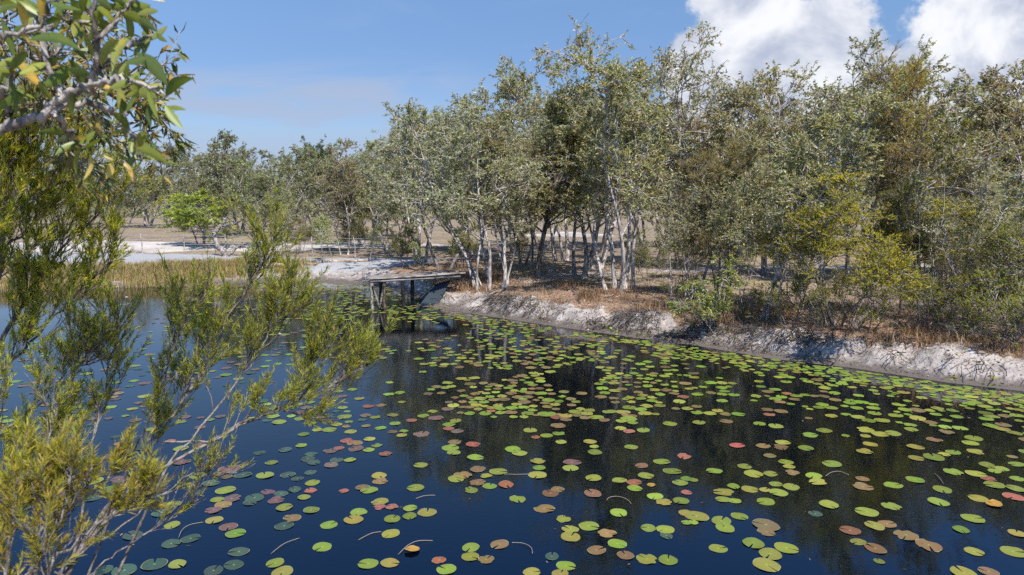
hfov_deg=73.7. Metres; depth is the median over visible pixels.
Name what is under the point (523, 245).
tea tree
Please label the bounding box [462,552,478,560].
lily pad
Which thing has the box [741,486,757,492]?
lily pad
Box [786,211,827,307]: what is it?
paperbark sapling
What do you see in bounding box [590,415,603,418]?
lily pad
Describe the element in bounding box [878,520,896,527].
lily pad
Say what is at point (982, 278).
tea tree
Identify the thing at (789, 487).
lily pad
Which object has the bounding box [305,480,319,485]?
lily pad
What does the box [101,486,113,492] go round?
lily pad
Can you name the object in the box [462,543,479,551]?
lily pad
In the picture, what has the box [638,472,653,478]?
lily pad
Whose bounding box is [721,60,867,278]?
paperbark tree
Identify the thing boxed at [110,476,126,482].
lily pad
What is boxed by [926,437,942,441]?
lily pad
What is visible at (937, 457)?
lily pad
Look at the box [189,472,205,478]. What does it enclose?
lily pad
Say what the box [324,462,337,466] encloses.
lily pad
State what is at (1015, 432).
lily pad
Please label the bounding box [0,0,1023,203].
sky
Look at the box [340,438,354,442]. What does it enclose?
lily pad
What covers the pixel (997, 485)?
lily pad
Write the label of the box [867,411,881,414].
lily pad
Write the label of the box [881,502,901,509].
lily pad
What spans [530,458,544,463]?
lily pad
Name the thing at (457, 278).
bare bush
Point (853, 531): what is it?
lily pad
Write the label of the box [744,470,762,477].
lily pad
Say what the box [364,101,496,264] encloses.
paperbark tree
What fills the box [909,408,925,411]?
lily pad
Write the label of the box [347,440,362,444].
lily pad
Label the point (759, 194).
paperbark tree
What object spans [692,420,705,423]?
lily pad
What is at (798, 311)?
bare bush
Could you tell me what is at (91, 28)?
paperbark tree
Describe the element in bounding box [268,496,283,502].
lily pad
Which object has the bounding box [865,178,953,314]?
she oak
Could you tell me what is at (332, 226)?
gum tree
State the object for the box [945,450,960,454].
lily pad
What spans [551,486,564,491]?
lily pad
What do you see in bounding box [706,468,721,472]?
lily pad
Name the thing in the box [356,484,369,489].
lily pad
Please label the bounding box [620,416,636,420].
lily pad
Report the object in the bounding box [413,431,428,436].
lily pad
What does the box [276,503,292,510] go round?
lily pad
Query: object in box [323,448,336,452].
lily pad
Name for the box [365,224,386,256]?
tree sapling
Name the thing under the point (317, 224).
tree sapling
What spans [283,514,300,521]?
lily pad
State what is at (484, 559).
lily pad
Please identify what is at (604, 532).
lily pad
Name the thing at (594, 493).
lily pad
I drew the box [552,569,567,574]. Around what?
lily pad
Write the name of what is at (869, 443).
lily pad
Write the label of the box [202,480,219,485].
lily pad
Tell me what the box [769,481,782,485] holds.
lily pad
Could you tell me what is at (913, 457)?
lily pad
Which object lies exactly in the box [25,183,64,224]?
gum tree
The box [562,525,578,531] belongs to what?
lily pad
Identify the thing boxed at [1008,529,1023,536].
lily pad
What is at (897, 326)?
bare bush
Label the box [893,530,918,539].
lily pad
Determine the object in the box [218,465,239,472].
lily pad
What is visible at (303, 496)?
lily pad
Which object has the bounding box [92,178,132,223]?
gum tree
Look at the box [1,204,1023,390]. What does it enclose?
ground
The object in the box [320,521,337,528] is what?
lily pad
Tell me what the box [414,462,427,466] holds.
lily pad
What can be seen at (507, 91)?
paperbark tree
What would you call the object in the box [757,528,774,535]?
lily pad
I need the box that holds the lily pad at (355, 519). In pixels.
[344,515,362,523]
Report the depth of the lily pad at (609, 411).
14.84 m
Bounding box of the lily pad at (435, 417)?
[428,416,443,419]
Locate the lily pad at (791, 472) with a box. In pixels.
[785,469,799,474]
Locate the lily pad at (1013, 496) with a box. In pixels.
[1002,492,1023,500]
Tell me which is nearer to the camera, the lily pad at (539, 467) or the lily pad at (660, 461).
the lily pad at (539, 467)
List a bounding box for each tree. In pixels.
[0,0,197,206]
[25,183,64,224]
[47,169,95,224]
[79,167,155,227]
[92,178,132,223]
[96,139,198,225]
[113,142,192,227]
[162,148,240,232]
[176,129,258,237]
[182,154,243,224]
[192,157,296,243]
[196,142,295,234]
[243,163,316,229]
[244,152,330,242]
[255,135,339,233]
[268,143,336,237]
[282,215,315,252]
[303,153,403,246]
[309,150,359,228]
[310,138,372,254]
[316,138,435,250]
[332,149,401,240]
[333,209,372,253]
[350,129,433,237]
[354,92,529,270]
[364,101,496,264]
[365,96,554,289]
[385,221,424,267]
[438,89,512,253]
[446,220,478,268]
[453,104,524,252]
[454,72,599,266]
[466,114,569,284]
[467,48,602,261]
[474,86,601,278]
[499,57,659,278]
[499,88,568,248]
[507,222,532,260]
[525,59,711,251]
[530,13,732,266]
[540,101,692,269]
[553,45,693,291]
[619,225,679,282]
[632,107,706,247]
[640,154,797,313]
[641,74,809,271]
[645,87,725,263]
[656,211,721,278]
[657,274,699,314]
[663,127,792,293]
[672,98,769,249]
[693,92,832,272]
[703,82,876,217]
[712,203,776,284]
[715,279,771,325]
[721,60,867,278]
[729,127,790,236]
[751,157,988,328]
[753,82,910,319]
[760,208,830,300]
[761,278,830,326]
[765,207,834,280]
[766,34,983,275]
[769,69,894,245]
[771,29,1022,280]
[788,271,851,327]
[813,266,915,331]
[828,219,860,252]
[848,125,1006,206]
[853,41,996,280]
[870,273,967,332]
[878,97,1019,276]
[901,111,1023,327]
[902,196,977,283]
[911,86,1023,224]
[924,197,1023,294]
[929,225,988,289]
[934,269,1023,343]
[935,286,1009,339]
[940,59,1023,205]
[943,58,1023,268]
[947,81,1023,227]
[947,156,1016,285]
[951,189,1023,333]
[960,287,1023,348]
[965,267,1023,350]
[976,212,1022,287]
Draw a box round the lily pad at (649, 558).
[636,554,656,563]
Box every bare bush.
[442,249,471,284]
[535,233,557,276]
[652,249,690,298]
[690,277,728,322]
[746,252,816,316]
[746,294,796,326]
[791,296,839,330]
[831,284,894,332]
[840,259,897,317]
[878,300,925,334]
[892,303,962,339]
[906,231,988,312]
[930,296,988,340]
[967,300,1023,349]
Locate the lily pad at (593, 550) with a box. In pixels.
[587,545,605,554]
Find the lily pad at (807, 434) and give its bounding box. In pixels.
[803,432,817,436]
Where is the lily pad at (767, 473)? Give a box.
[763,471,777,476]
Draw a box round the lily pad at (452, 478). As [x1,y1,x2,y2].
[448,475,463,481]
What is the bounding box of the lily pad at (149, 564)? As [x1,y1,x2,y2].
[141,558,167,569]
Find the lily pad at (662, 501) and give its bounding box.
[656,499,671,504]
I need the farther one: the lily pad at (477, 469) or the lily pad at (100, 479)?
the lily pad at (477, 469)
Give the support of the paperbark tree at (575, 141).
on the ground at (352, 272)
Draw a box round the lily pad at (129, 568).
[111,564,136,574]
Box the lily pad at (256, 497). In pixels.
[245,493,263,501]
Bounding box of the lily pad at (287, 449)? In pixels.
[279,447,291,451]
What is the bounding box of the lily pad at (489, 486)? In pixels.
[482,483,496,488]
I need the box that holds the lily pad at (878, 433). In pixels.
[871,431,888,436]
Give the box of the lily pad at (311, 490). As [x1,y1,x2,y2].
[304,488,316,492]
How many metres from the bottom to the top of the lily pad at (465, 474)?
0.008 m
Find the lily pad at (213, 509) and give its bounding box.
[205,506,221,512]
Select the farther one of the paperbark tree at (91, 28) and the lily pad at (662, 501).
the lily pad at (662, 501)
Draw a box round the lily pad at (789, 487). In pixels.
[783,483,799,489]
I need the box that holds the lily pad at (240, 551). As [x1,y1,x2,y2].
[228,547,249,555]
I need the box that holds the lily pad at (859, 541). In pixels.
[850,538,866,544]
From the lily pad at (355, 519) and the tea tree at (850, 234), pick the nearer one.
the lily pad at (355, 519)
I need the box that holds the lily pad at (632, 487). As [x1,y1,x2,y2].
[627,485,641,490]
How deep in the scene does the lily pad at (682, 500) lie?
10.39 m
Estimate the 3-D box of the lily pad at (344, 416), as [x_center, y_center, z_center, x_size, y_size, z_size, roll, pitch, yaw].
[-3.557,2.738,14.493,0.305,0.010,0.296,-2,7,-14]
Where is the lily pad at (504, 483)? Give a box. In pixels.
[499,480,513,487]
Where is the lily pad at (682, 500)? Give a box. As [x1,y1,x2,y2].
[673,497,688,503]
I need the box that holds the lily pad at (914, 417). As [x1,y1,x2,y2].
[909,415,925,420]
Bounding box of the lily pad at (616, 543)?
[608,539,626,547]
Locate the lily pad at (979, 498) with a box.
[968,495,988,501]
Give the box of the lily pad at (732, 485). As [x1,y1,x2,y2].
[727,483,739,488]
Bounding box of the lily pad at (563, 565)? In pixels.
[556,561,575,569]
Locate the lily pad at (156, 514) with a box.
[151,509,166,516]
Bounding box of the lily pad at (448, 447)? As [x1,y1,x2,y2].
[442,444,458,450]
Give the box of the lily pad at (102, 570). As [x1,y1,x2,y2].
[95,565,113,574]
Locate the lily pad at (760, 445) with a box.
[756,443,770,447]
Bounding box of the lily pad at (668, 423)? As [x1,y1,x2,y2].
[663,421,676,425]
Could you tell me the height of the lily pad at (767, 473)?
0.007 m
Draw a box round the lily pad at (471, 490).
[465,487,477,492]
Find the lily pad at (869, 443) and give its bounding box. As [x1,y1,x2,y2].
[863,442,877,445]
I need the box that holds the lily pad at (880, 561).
[873,558,884,563]
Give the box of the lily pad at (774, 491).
[769,488,787,495]
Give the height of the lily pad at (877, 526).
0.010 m
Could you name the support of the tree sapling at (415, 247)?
on the ground at (352, 272)
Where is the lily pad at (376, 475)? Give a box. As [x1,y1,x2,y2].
[372,472,386,478]
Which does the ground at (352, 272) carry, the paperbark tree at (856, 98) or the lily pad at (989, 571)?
the paperbark tree at (856, 98)
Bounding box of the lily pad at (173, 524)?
[164,521,179,528]
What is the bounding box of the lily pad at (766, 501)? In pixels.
[757,498,774,504]
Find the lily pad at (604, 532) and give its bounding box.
[598,529,616,536]
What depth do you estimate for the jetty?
29.61 m
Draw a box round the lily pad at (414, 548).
[404,545,419,550]
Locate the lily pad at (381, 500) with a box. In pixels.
[371,498,388,504]
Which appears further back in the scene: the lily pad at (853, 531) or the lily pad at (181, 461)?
the lily pad at (181, 461)
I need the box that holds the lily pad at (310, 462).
[307,460,319,464]
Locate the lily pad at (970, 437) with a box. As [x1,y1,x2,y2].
[964,435,982,440]
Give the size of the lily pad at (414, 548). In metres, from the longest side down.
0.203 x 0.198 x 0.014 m
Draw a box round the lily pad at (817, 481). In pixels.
[809,478,826,484]
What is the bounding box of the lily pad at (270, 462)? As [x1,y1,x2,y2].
[265,460,277,464]
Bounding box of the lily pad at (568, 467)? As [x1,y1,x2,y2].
[562,465,578,470]
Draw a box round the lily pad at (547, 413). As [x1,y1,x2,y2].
[538,412,555,415]
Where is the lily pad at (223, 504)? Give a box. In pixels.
[214,501,231,507]
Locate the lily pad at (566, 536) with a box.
[561,532,579,540]
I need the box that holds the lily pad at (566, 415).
[559,414,572,417]
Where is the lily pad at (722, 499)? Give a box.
[715,496,729,501]
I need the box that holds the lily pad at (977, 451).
[967,449,983,453]
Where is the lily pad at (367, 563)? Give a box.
[358,559,377,568]
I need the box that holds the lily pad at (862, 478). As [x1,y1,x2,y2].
[856,476,869,480]
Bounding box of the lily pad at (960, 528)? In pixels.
[952,525,969,532]
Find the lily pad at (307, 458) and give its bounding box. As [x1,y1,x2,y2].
[301,456,314,461]
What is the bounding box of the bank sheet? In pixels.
[420,280,450,305]
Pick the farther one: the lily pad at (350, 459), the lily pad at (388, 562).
the lily pad at (350, 459)
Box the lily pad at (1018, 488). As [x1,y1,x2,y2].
[1006,485,1023,491]
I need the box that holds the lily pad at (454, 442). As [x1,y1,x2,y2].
[448,440,460,444]
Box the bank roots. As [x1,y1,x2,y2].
[417,280,1023,385]
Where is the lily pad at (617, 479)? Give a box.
[612,477,626,482]
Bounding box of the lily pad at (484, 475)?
[480,473,491,477]
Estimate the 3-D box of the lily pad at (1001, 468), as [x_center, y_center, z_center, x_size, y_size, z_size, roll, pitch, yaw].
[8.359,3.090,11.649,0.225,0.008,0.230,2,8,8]
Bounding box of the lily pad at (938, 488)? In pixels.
[933,485,951,492]
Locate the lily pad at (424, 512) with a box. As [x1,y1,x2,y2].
[418,508,436,515]
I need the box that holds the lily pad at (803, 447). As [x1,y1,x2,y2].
[798,445,813,450]
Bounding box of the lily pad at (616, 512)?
[610,508,626,516]
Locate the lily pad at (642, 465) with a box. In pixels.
[635,463,647,467]
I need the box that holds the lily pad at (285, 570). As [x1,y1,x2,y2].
[271,566,292,574]
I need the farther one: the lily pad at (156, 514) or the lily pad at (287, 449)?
the lily pad at (287, 449)
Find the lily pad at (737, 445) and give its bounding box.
[729,443,744,447]
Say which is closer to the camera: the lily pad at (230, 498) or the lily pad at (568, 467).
the lily pad at (230, 498)
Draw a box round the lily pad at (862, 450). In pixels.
[856,448,872,453]
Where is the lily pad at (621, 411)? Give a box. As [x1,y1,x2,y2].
[616,410,630,413]
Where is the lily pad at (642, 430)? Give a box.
[637,428,649,431]
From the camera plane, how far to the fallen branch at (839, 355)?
19.11 m
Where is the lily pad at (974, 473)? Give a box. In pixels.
[965,470,986,476]
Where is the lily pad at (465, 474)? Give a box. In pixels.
[454,471,471,478]
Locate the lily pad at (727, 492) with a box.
[713,488,733,495]
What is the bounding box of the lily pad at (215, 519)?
[205,516,222,523]
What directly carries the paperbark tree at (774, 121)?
on the ground at (352, 272)
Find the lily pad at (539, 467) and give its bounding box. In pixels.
[533,465,545,469]
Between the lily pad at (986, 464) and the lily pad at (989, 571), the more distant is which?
the lily pad at (986, 464)
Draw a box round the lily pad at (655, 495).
[647,493,662,498]
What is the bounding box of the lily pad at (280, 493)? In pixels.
[274,491,287,496]
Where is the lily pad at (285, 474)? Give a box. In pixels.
[280,472,295,477]
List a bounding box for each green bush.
[155,188,239,247]
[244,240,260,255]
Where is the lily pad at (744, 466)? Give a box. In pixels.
[737,464,751,468]
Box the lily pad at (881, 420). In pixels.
[874,418,889,421]
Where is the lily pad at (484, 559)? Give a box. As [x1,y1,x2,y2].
[478,555,493,562]
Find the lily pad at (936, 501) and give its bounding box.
[927,497,949,505]
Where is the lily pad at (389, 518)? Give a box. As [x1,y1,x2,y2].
[384,515,399,521]
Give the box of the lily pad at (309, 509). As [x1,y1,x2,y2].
[303,507,318,512]
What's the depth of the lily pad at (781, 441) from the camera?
12.93 m
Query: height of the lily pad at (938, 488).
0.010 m
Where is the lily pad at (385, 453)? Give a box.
[379,451,391,455]
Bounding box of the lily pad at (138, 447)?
[136,444,148,449]
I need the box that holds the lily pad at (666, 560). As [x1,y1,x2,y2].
[658,554,677,564]
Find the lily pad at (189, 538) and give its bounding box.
[181,534,199,542]
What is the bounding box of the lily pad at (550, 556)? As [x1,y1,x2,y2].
[545,552,558,559]
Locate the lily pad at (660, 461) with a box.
[653,459,669,463]
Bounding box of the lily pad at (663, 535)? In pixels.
[660,533,672,538]
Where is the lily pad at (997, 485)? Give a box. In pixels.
[984,481,1004,487]
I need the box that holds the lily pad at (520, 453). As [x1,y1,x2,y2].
[512,450,526,455]
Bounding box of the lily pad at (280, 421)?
[271,419,285,423]
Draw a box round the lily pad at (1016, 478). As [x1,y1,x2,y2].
[1009,476,1023,480]
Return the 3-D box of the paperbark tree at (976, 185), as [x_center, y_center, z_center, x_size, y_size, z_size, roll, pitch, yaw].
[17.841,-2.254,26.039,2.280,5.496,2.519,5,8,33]
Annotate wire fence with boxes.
[32,233,397,256]
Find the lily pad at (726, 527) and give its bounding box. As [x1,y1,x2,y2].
[716,523,734,531]
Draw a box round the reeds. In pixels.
[0,256,318,292]
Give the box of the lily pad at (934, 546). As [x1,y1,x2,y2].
[915,539,942,551]
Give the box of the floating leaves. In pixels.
[88,288,1014,567]
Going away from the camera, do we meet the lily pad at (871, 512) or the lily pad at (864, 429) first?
the lily pad at (871, 512)
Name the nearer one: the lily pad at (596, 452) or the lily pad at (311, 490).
the lily pad at (311, 490)
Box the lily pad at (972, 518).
[960,514,984,522]
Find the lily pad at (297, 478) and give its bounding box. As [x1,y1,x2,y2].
[291,476,303,480]
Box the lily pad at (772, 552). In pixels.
[759,548,781,559]
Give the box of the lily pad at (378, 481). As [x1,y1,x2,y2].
[372,478,387,483]
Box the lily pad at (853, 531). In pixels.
[839,526,860,534]
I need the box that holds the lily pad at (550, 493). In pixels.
[542,490,558,496]
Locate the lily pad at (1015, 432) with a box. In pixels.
[1006,430,1022,434]
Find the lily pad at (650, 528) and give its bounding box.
[641,524,655,531]
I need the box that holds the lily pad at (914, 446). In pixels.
[907,444,924,448]
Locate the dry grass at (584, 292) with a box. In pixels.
[431,263,1023,357]
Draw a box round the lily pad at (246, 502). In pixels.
[243,500,256,504]
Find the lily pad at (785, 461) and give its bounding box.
[778,459,793,464]
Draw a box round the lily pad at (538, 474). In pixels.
[528,471,546,477]
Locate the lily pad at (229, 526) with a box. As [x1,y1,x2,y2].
[219,523,237,530]
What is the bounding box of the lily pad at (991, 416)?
[984,414,999,417]
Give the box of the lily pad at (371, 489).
[360,487,377,492]
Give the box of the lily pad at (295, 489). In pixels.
[289,486,300,491]
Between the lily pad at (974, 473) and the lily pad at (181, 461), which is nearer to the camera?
the lily pad at (974, 473)
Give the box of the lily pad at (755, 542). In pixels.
[742,537,764,547]
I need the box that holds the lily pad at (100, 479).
[84,477,103,484]
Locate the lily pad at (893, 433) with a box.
[885,430,901,435]
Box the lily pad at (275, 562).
[266,558,283,566]
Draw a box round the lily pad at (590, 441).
[583,439,596,443]
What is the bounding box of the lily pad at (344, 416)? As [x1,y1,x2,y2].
[337,414,351,418]
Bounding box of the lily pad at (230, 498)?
[223,494,240,501]
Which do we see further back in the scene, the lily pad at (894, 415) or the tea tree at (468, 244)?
the tea tree at (468, 244)
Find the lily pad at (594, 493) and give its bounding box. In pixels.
[584,489,601,496]
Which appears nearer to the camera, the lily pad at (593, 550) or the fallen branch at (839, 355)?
the lily pad at (593, 550)
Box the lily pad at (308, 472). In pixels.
[305,470,316,474]
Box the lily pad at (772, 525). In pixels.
[752,518,779,530]
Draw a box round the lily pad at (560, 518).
[557,515,570,521]
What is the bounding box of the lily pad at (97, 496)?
[85,494,101,500]
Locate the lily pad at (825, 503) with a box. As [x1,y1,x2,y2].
[819,500,838,507]
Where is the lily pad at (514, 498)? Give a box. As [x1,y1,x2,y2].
[510,495,525,502]
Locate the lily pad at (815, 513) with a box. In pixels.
[808,511,822,515]
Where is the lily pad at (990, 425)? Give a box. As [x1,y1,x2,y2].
[982,423,998,427]
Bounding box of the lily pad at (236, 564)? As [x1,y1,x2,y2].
[224,560,243,569]
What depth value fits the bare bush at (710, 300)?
22.84 m
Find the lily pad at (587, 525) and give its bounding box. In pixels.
[579,521,598,530]
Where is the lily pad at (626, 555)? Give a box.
[617,551,633,558]
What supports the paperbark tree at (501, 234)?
on the ground at (352, 272)
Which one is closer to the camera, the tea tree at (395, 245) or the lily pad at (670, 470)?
the lily pad at (670, 470)
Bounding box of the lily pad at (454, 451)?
[447,450,460,454]
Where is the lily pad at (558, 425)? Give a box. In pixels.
[551,423,564,427]
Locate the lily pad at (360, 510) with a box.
[350,508,365,515]
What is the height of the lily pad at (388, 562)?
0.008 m
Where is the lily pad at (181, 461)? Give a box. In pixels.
[174,459,190,464]
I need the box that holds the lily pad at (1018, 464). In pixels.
[1008,462,1023,466]
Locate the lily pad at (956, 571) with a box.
[950,566,976,574]
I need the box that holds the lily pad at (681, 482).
[672,480,687,485]
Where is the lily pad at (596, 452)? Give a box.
[588,449,601,454]
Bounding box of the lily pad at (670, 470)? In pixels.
[663,468,680,473]
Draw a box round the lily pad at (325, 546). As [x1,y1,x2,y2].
[313,542,331,550]
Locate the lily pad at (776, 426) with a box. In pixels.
[769,424,782,427]
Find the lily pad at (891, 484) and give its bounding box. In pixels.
[884,482,902,487]
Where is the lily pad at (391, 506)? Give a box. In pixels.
[385,504,397,508]
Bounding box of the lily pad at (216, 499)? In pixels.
[210,497,223,501]
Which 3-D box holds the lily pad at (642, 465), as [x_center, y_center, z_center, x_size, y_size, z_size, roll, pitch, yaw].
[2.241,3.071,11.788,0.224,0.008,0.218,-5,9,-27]
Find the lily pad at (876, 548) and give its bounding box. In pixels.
[864,543,886,552]
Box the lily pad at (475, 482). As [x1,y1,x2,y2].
[470,479,484,484]
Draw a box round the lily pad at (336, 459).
[330,458,342,461]
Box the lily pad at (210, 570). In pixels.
[204,565,222,574]
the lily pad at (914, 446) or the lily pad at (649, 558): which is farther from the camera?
the lily pad at (914, 446)
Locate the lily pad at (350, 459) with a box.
[344,457,355,461]
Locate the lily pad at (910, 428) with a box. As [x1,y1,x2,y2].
[904,427,918,430]
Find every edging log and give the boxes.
[266,262,315,266]
[316,258,369,263]
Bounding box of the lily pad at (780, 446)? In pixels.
[774,444,787,449]
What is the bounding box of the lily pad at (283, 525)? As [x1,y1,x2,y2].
[275,521,293,529]
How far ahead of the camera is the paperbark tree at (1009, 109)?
29.97 m
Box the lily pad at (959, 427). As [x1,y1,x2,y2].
[952,426,968,429]
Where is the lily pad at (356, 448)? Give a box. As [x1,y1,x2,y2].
[348,445,362,450]
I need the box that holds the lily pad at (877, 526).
[864,521,884,529]
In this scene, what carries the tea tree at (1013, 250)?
on the ground at (352, 272)
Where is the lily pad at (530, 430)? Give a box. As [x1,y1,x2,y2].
[524,428,536,431]
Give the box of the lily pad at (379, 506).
[374,504,384,509]
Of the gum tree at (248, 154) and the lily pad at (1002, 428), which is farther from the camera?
the gum tree at (248, 154)
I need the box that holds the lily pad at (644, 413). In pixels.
[638,411,650,414]
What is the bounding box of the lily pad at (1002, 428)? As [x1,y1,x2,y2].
[994,427,1010,430]
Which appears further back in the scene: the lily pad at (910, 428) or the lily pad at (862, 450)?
the lily pad at (910, 428)
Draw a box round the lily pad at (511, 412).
[505,410,516,413]
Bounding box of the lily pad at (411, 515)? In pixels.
[402,512,416,518]
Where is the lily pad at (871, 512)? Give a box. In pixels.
[855,507,878,516]
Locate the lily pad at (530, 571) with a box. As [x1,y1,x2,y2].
[523,567,539,574]
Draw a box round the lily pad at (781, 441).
[775,440,789,443]
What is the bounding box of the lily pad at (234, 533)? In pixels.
[225,529,245,537]
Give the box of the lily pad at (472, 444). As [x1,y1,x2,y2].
[466,442,479,446]
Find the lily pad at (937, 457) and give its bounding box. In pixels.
[923,453,944,460]
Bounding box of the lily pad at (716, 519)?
[712,516,730,525]
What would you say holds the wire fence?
on the ground at (352, 272)
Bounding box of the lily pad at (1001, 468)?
[994,466,1009,470]
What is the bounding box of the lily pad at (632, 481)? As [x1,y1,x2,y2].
[626,479,640,484]
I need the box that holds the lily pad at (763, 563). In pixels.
[753,557,780,571]
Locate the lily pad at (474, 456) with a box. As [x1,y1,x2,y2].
[467,454,482,459]
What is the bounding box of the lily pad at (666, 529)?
[656,525,673,532]
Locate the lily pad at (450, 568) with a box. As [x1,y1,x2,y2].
[436,564,455,573]
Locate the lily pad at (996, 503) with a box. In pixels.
[986,499,1001,506]
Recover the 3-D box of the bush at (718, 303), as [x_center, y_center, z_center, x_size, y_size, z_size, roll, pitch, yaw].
[6.453,0.233,22.242,2.599,2.777,2.876,3,8,24]
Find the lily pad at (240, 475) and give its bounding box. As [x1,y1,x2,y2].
[234,472,250,477]
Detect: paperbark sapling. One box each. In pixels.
[650,190,687,299]
[658,173,711,295]
[719,183,759,313]
[757,175,822,317]
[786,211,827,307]
[793,169,852,307]
[835,183,879,319]
[895,167,956,321]
[945,181,1009,322]
[980,167,1023,323]
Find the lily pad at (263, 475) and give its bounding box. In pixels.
[256,472,273,477]
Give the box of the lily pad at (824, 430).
[816,428,831,432]
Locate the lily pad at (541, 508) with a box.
[534,504,554,512]
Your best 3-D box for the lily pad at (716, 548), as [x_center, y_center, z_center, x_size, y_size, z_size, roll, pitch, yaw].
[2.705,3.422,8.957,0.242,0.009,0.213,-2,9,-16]
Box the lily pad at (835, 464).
[822,460,841,466]
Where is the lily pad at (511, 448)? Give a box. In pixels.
[505,446,520,451]
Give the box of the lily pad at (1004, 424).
[995,422,1011,426]
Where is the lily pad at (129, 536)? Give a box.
[122,531,142,539]
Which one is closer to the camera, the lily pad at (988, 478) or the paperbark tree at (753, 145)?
the lily pad at (988, 478)
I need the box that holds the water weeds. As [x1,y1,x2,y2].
[63,276,1004,385]
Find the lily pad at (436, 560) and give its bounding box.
[432,557,445,563]
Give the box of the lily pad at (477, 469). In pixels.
[470,466,484,471]
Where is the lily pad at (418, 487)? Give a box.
[407,484,423,490]
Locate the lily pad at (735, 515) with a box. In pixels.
[731,512,747,519]
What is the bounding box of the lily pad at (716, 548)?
[709,544,727,552]
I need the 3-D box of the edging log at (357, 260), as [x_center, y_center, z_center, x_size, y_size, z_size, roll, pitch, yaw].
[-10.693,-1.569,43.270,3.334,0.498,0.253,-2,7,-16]
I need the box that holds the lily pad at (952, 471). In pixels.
[943,468,963,474]
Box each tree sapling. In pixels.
[307,219,341,262]
[311,213,332,263]
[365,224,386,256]
[407,239,425,271]
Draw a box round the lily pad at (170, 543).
[161,539,180,547]
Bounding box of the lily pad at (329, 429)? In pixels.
[322,427,336,431]
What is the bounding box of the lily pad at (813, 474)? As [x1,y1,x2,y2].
[805,472,821,478]
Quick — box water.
[0,281,1023,574]
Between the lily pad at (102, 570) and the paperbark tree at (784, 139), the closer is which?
the lily pad at (102, 570)
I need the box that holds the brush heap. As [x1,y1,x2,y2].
[787,307,866,327]
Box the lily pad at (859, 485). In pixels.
[853,482,873,489]
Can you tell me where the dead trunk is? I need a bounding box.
[211,217,246,256]
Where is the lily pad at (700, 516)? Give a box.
[685,511,708,520]
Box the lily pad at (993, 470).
[988,468,1001,472]
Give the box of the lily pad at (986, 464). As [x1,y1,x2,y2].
[978,462,994,467]
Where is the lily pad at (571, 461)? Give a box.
[563,459,580,464]
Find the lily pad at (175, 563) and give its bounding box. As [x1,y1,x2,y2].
[168,559,185,567]
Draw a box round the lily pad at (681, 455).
[677,453,690,458]
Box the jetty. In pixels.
[366,270,465,308]
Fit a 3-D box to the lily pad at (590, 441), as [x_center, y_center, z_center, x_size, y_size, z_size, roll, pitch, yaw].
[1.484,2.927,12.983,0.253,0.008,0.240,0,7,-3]
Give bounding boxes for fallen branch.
[468,284,508,311]
[817,351,841,367]
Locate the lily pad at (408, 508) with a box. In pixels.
[403,505,416,510]
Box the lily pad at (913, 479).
[906,476,924,482]
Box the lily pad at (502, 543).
[490,539,508,548]
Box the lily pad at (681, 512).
[679,510,691,515]
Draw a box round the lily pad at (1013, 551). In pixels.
[1000,546,1023,556]
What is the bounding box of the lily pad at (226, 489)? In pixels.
[215,486,235,493]
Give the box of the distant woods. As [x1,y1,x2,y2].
[1,164,1020,219]
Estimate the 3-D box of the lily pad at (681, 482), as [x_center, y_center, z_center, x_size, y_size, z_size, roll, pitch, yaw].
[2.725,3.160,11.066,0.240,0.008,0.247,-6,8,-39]
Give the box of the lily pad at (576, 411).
[569,410,581,413]
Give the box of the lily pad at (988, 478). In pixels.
[980,476,996,480]
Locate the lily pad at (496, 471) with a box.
[489,468,506,474]
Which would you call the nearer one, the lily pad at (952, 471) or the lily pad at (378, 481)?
the lily pad at (378, 481)
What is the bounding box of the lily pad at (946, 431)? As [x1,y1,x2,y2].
[939,429,954,433]
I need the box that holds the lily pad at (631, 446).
[624,445,637,448]
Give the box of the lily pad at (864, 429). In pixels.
[857,427,874,431]
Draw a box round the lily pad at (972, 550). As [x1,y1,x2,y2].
[964,547,984,555]
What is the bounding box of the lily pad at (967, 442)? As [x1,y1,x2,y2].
[962,440,979,444]
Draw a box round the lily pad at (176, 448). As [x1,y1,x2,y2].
[173,445,188,450]
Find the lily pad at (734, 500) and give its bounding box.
[729,498,740,502]
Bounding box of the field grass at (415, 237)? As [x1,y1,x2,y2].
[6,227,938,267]
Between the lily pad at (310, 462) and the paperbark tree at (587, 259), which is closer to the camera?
the lily pad at (310, 462)
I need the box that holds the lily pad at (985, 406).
[977,405,992,407]
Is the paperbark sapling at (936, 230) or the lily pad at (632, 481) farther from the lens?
the paperbark sapling at (936, 230)
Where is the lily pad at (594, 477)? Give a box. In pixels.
[586,474,600,480]
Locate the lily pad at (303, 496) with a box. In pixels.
[297,494,310,499]
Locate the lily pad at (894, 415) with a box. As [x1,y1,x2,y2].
[888,413,902,416]
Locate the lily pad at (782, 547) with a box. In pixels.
[774,542,798,552]
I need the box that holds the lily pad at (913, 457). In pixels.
[908,455,923,460]
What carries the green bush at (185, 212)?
on the ground at (352, 272)
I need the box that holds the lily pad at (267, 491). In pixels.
[261,489,274,494]
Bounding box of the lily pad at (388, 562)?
[380,558,398,566]
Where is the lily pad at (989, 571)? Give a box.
[978,567,999,574]
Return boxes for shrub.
[0,22,182,470]
[0,409,179,574]
[2,185,398,574]
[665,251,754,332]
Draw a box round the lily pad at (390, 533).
[382,529,399,537]
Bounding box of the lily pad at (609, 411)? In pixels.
[602,410,615,412]
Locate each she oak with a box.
[658,135,763,300]
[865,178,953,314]

